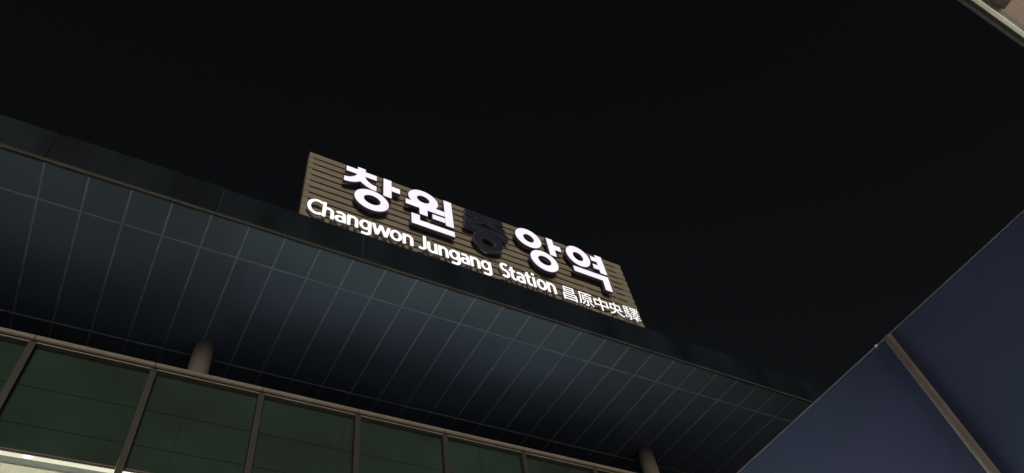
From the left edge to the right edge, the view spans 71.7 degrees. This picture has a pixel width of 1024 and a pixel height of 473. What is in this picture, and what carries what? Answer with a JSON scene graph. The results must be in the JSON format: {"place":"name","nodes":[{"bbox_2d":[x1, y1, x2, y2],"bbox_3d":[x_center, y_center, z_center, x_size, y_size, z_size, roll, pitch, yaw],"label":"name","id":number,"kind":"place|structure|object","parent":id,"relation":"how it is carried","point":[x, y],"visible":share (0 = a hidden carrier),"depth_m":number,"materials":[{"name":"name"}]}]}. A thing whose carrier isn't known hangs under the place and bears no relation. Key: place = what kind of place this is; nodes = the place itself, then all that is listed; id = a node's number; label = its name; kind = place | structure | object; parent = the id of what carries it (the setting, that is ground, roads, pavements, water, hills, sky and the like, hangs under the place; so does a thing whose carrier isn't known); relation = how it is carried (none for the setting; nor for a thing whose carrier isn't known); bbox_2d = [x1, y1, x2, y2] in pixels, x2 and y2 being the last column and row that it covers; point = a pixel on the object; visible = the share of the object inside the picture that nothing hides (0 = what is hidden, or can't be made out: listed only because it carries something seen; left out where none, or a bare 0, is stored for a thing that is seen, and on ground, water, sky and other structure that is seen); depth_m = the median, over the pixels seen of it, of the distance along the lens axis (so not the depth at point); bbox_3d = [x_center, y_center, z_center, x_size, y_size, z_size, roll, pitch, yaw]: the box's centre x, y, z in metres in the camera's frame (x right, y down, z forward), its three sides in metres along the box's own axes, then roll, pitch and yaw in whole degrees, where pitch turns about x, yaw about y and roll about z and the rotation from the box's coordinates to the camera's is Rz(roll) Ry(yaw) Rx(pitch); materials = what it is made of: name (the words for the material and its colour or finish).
{"place":"outdoors","nodes":[
{"label":"outdoors","id":0,"kind":"place"},
{"bbox_2d":[0,0,1023,387],"label":"sky","id":1,"kind":"structure","parent":0,"point":[778,185],"materials":[{"name":"black"}]},
{"bbox_2d":[737,210,1023,472],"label":"side wall","id":2,"kind":"structure","parent":0,"point":[933,382],"depth_m":8.13,"materials":[{"name":"metal"}]},
{"label":"plaza","id":3,"kind":"structure","parent":0,"visible":0},
{"bbox_2d":[187,339,215,373],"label":"round column","id":4,"kind":"structure","parent":3,"relation":"on","point":[201,358],"depth_m":11.55,"materials":[{"name":"grey metal"}]},
{"bbox_2d":[0,114,828,472],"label":"entrance canopy","id":5,"kind":"object","parent":4,"relation":"on","point":[108,250],"visible":0.66,"depth_m":12.04,"materials":[{"name":"metal"}]},
{"bbox_2d":[298,152,644,327],"bbox_3d":[-0.761,0.584,14.002,7.160,2.265,1.370,20,-59,-23],"label":"station sign","id":6,"kind":"object","parent":5,"relation":"on","point":[360,200],"visible":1,"depth_m":13.46,"materials":[{"name":"brown metal"}]},
{"bbox_2d":[0,327,634,472],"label":"glass front","id":7,"kind":"object","parent":3,"relation":"on","point":[66,407],"visible":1,"depth_m":10.26,"materials":[{"name":"green glass"}]},
{"bbox_2d":[636,448,659,472],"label":"round column","id":8,"kind":"structure","parent":3,"relation":"on","point":[646,460],"depth_m":15.19,"materials":[{"name":"grey metal"}]},
{"bbox_2d":[958,0,1023,46],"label":"shelter","id":9,"kind":"object","parent":3,"relation":"on","point":[1005,17],"visible":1,"depth_m":2.96,"materials":[{"name":"grey metal"}]}
]}

